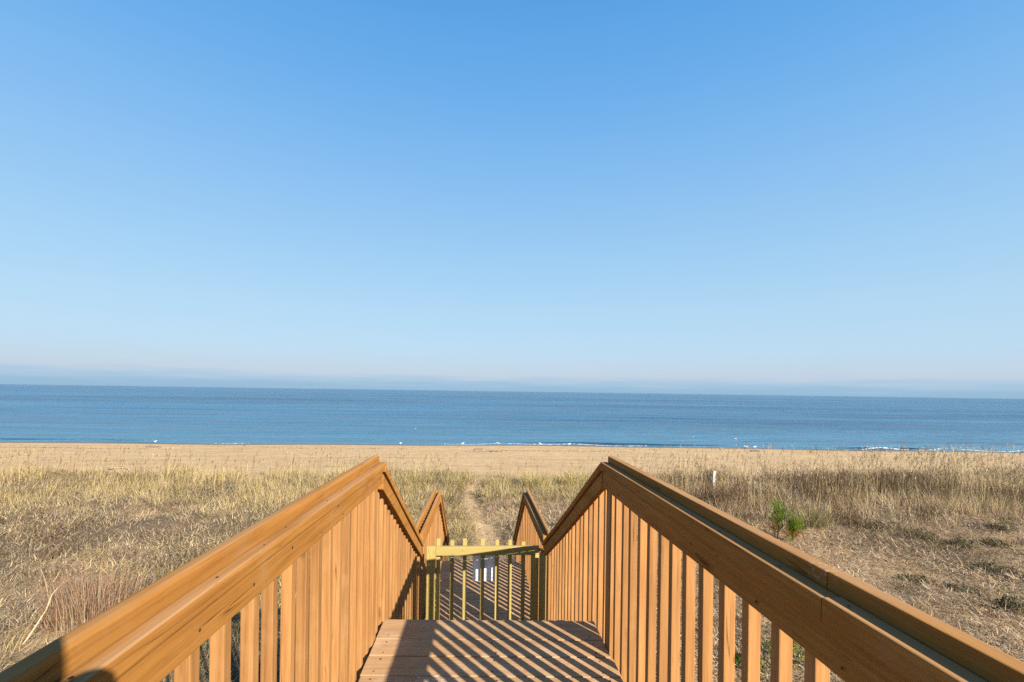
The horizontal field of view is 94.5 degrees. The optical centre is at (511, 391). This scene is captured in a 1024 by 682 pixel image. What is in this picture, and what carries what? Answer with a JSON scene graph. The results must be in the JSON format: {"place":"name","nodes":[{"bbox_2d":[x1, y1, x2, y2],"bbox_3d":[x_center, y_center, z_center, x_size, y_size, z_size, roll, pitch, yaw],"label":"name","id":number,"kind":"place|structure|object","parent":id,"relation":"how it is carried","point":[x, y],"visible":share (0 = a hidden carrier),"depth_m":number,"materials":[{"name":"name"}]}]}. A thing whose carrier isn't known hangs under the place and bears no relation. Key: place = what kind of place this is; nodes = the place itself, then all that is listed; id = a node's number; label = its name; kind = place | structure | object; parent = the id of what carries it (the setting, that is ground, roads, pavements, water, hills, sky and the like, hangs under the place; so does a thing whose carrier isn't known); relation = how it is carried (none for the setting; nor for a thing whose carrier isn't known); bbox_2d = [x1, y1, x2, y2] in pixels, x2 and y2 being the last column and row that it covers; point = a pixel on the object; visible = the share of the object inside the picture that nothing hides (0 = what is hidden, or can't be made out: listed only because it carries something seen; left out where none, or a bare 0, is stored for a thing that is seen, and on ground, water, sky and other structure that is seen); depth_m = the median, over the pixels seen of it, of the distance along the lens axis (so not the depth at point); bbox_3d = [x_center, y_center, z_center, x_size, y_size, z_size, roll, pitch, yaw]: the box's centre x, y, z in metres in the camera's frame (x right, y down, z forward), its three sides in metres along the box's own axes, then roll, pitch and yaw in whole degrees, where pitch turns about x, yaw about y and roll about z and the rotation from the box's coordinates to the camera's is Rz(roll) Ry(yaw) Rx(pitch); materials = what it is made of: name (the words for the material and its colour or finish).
{"place":"outdoors","nodes":[
{"label":"outdoors","id":0,"kind":"place"},
{"bbox_2d":[0,384,1023,452],"bbox_3d":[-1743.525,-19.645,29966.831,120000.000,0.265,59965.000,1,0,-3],"label":"sea","id":1,"kind":"structure","parent":0,"point":[134,414],"depth_m":96.03,"materials":[{"name":"liquid"}]},
{"bbox_2d":[215,443,1016,451],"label":"foam line","id":2,"kind":"object","parent":1,"relation":"on","point":[607,445],"visible":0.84,"depth_m":49.26,"materials":[{"name":"grey liquid"}]},
{"bbox_2d":[0,442,1023,681],"bbox_3d":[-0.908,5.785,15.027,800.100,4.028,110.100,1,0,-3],"label":"sand ground","id":3,"kind":"structure","parent":0,"point":[564,457],"depth_m":16.68,"materials":[{"name":"beige sand"}]},
{"bbox_2d":[22,588,57,644],"bbox_3d":[-7.191,3.374,7.283,0.141,0.729,0.582,1,0,18],"label":"bent reed","id":4,"kind":"object","parent":3,"relation":"on","point":[39,619],"visible":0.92,"depth_m":7.18,"materials":[{"name":"beige plant"}]},
{"bbox_2d":[10,552,160,635],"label":"reddish stalks","id":5,"kind":"object","parent":3,"relation":"on","point":[68,609],"visible":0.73,"depth_m":7.70,"materials":[{"name":"brown plant"}]},
{"bbox_2d":[108,467,130,470],"bbox_3d":[-16.311,3.220,19.750,1.000,0.142,0.196,1,0,8],"label":"driftwood","id":6,"kind":"object","parent":3,"relation":"on","point":[119,468],"visible":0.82,"depth_m":19.76,"materials":[{"name":"beige wood"}]},
{"bbox_2d":[0,471,489,681],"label":"dry grass","id":7,"kind":"structure","parent":3,"relation":"on","point":[104,502],"depth_m":12.31,"materials":[{"name":"beige plant"}]},
{"bbox_2d":[0,463,594,656],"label":"dune grass","id":8,"kind":"structure","parent":3,"relation":"on","point":[278,493],"depth_m":17.67,"materials":[{"name":"beige plant"}]},
{"bbox_2d":[0,444,602,493],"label":"grass stalks","id":9,"kind":"object","parent":3,"relation":"on","point":[166,461],"depth_m":20.13,"materials":[{"name":"beige plant"}]},
{"bbox_2d":[393,466,439,488],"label":"grass tussock","id":10,"kind":"object","parent":3,"relation":"on","point":[417,476],"depth_m":19.18,"materials":[{"name":"beige plant"}]},
{"bbox_2d":[414,500,427,508],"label":"grass tussock","id":11,"kind":"object","parent":3,"relation":"on","point":[423,503],"depth_m":15.95,"materials":[{"name":"beige plant"}]},
{"bbox_2d":[440,474,465,486],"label":"grass tussock","id":12,"kind":"object","parent":3,"relation":"on","point":[457,479],"depth_m":19.42,"materials":[{"name":"beige plant"}]},
{"bbox_2d":[0,444,948,452],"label":"wrack line","id":13,"kind":"object","parent":3,"relation":"on","point":[360,448],"visible":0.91,"depth_m":39.76,"materials":[{"name":"brown plant"}]},
{"bbox_2d":[425,561,529,619],"bbox_3d":[-0.415,3.477,6.138,1.316,1.662,2.560,1,0,-3],"label":"landing","id":14,"kind":"object","parent":3,"relation":"on","point":[472,600],"visible":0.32,"depth_m":6.19,"materials":[{"name":"brown wood"}]},
{"bbox_2d":[415,489,440,619],"bbox_3d":[-1.105,2.186,6.273,0.118,1.348,2.190,1,0,-3],"label":"landing railing","id":15,"kind":"object","parent":14,"relation":"attached to","point":[427,524],"visible":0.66,"depth_m":5.86,"materials":[{"name":"brown wood"}]},
{"bbox_2d":[523,489,549,604],"bbox_3d":[0.281,2.182,6.096,0.093,1.396,2.186,1,0,-4],"label":"landing railing","id":16,"kind":"object","parent":14,"relation":"attached to","point":[537,530],"visible":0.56,"depth_m":6.24,"materials":[{"name":"brown wood"}]},
{"bbox_2d":[538,548,545,619],"bbox_3d":[0.333,2.240,5.160,0.090,1.040,0.100,1,0,-3],"label":"gate post","id":17,"kind":"object","parent":14,"relation":"on","point":[542,590],"visible":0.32,"depth_m":5.12,"materials":[{"name":"brown wood"}]},
{"bbox_2d":[426,538,538,620],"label":"gate","id":18,"kind":"structure","parent":17,"relation":"attached to","point":[434,553],"depth_m":5.12,"materials":[{"name":"yellow wood"}]},
{"bbox_2d":[472,555,494,580],"bbox_3d":[-0.299,1.903,5.178,0.262,0.335,0.008,1,0,-3],"label":"sign","id":19,"kind":"object","parent":18,"relation":"attached to","point":[489,567],"visible":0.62,"depth_m":5.18,"materials":[{"name":"white"}]},
{"bbox_2d":[535,620,568,620],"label":"stairs","id":20,"kind":"structure","parent":14,"relation":"on","point":[551,620],"depth_m":3.56,"materials":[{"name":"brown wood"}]},
{"bbox_2d":[376,465,423,636],"bbox_3d":[-0.941,1.704,4.089,0.110,2.472,2.130,1,0,-3],"label":"stair railing","id":21,"kind":"object","parent":20,"relation":"attached to","point":[400,544],"visible":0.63,"depth_m":3.69,"materials":[{"name":"brown wood"}]},
{"bbox_2d":[543,464,606,643],"bbox_3d":[0.480,1.633,3.989,0.101,2.357,2.001,1,0,-6],"label":"stair railing","id":22,"kind":"object","parent":20,"relation":"attached to","point":[574,541],"visible":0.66,"depth_m":3.66,"materials":[{"name":"brown wood"}]},
{"bbox_2d":[358,619,622,681],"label":"deck","id":23,"kind":"structure","parent":3,"relation":"on","point":[402,650],"depth_m":2.82,"materials":[{"name":"brown wood"}]},
{"bbox_2d":[0,455,386,681],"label":"deck railing","id":24,"kind":"object","parent":23,"relation":"attached to","point":[160,629],"visible":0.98,"depth_m":1.43,"materials":[{"name":"brown wood"}]},
{"bbox_2d":[600,456,1023,681],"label":"deck railing","id":25,"kind":"object","parent":23,"relation":"attached to","point":[844,626],"visible":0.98,"depth_m":1.41,"materials":[{"name":"brown wood"}]},
{"bbox_2d":[0,457,1023,617],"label":"dry weeds","id":26,"kind":"object","parent":3,"relation":"on","point":[888,481],"visible":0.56,"depth_m":16.09,"materials":[{"name":"beige plant"}]},
{"bbox_2d":[510,494,538,507],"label":"grass tussock","id":27,"kind":"object","parent":3,"relation":"on","point":[520,502],"depth_m":16.25,"materials":[{"name":"beige plant"}]},
{"bbox_2d":[515,467,556,488],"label":"grass tussock","id":28,"kind":"object","parent":3,"relation":"on","point":[526,482],"depth_m":19.67,"materials":[{"name":"beige plant"}]},
{"bbox_2d":[559,469,591,486],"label":"grass tussock","id":29,"kind":"object","parent":3,"relation":"on","point":[580,480],"depth_m":19.99,"materials":[{"name":"beige plant"}]},
{"bbox_2d":[711,471,715,491],"bbox_3d":[8.100,3.809,19.055,0.159,1.230,0.094,1,0,-3],"label":"marker post","id":30,"kind":"object","parent":3,"relation":"on","point":[714,474],"visible":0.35,"depth_m":19.01,"materials":[{"name":"white wood"}]},
{"bbox_2d":[458,475,1023,681],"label":"dune grass","id":31,"kind":"object","parent":3,"relation":"on","point":[988,599],"depth_m":11.38,"materials":[{"name":"beige plant"}]},
{"bbox_2d":[715,640,770,675],"bbox_3d":[3.279,3.709,6.700,0.972,0.516,1.230,1,0,38],"label":"shrub","id":32,"kind":"object","parent":3,"relation":"on","point":[737,660],"visible":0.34,"depth_m":6.72,"materials":[{"name":"green plant"}]},
{"bbox_2d":[739,631,804,668],"bbox_3d":[4.109,3.654,7.185,1.635,0.705,1.865,1,0,-3],"label":"shrub","id":33,"kind":"object","parent":3,"relation":"on","point":[798,647],"visible":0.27,"depth_m":6.93,"materials":[{"name":"green plant"}]},
{"bbox_2d":[758,497,790,537],"bbox_3d":[7.196,3.409,12.771,1.145,1.254,1.011,1,0,-3],"label":"pine seedling","id":34,"kind":"object","parent":3,"relation":"on","point":[778,517],"visible":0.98,"depth_m":12.77,"materials":[{"name":"green plant"}]},
{"bbox_2d":[779,513,810,541],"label":"pine seedling","id":35,"kind":"object","parent":3,"relation":"on","point":[792,527],"visible":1,"depth_m":12.45,"materials":[{"name":"green plant"}]},
{"bbox_2d":[587,440,1023,655],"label":"tall dry grass","id":36,"kind":"structure","parent":3,"relation":"on","point":[979,478],"depth_m":17.76,"materials":[{"name":"beige plant"}]},
{"bbox_2d":[786,500,844,529],"bbox_3d":[8.903,3.728,14.047,1.834,0.910,1.636,1,0,14],"label":"grass tussock","id":37,"kind":"object","parent":3,"relation":"on","point":[810,519],"depth_m":13.97,"materials":[{"name":"beige plant"}]},
{"bbox_2d":[891,525,955,549],"bbox_3d":[11.219,3.900,12.878,1.293,0.499,1.532,1,0,-3],"label":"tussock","id":38,"kind":"object","parent":3,"relation":"on","point":[924,537],"visible":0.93,"depth_m":13.03,"materials":[{"name":"plant"}]},
{"bbox_2d":[898,572,960,590],"bbox_3d":[8.729,3.991,9.966,1.163,0.311,1.027,1,0,-39],"label":"shrub","id":39,"kind":"object","parent":3,"relation":"on","point":[921,577],"visible":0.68,"depth_m":10.13,"materials":[{"name":"plant"}]},
{"bbox_2d":[909,571,1006,600],"bbox_3d":[9.173,3.989,9.773,1.271,0.393,1.177,1,0,-3],"label":"shrub","id":40,"kind":"object","parent":3,"relation":"on","point":[949,585],"visible":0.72,"depth_m":9.78,"materials":[{"name":"plant"}]},
{"bbox_2d":[942,533,978,548],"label":"shrub","id":41,"kind":"object","parent":3,"relation":"on","point":[959,540],"visible":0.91,"depth_m":12.46,"materials":[{"name":"plant"}]},
{"bbox_2d":[951,557,1022,578],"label":"shrub","id":42,"kind":"object","parent":3,"relation":"on","point":[989,568],"visible":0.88,"depth_m":10.97,"materials":[{"name":"plant"}]},
{"bbox_2d":[969,532,1013,548],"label":"shrub","id":43,"kind":"object","parent":3,"relation":"on","point":[992,541],"visible":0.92,"depth_m":12.58,"materials":[{"name":"plant"}]},
{"bbox_2d":[980,589,1023,621],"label":"shrub","id":44,"kind":"object","parent":3,"relation":"on","point":[1003,600],"visible":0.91,"depth_m":8.73,"materials":[{"name":"plant"}]},
{"bbox_2d":[983,513,1022,532],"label":"shrub","id":45,"kind":"object","parent":3,"relation":"on","point":[1002,526],"visible":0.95,"depth_m":13.96,"materials":[{"name":"brown plant"}]},
{"bbox_3d":[-0.549,3.485,8.315,1.312,1.386,1.859,1,0,-3],"label":"lower stairs","id":46,"kind":"object","parent":3,"relation":"on","visible":0},
{"bbox_2d":[436,492,449,560],"bbox_3d":[-1.213,2.783,8.331,0.101,2.411,1.870,1,0,-3],"label":"stair railing","id":47,"kind":"object","parent":46,"relation":"attached to","point":[443,533],"visible":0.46,"depth_m":8.10,"materials":[{"name":"brown wood"}]},
{"bbox_2d":[513,494,524,561],"bbox_3d":[0.130,2.804,8.229,0.108,2.518,2.030,1,0,-3],"label":"stair railing","id":48,"kind":"object","parent":46,"relation":"attached to","point":[519,535],"visible":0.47,"depth_m":8.03,"materials":[{"name":"brown wood"}]},
{"bbox_2d":[0,0,1023,398],"label":"sky","id":49,"kind":"structure","parent":0,"point":[724,197],"materials":[{"name":"blue"}]},
{"bbox_2d":[831,518,900,532],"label":"shrub","id":50,"kind":"object","parent":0,"point":[871,525],"visible":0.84,"depth_m":13.94,"materials":[{"name":"brown plant"}]}
]}

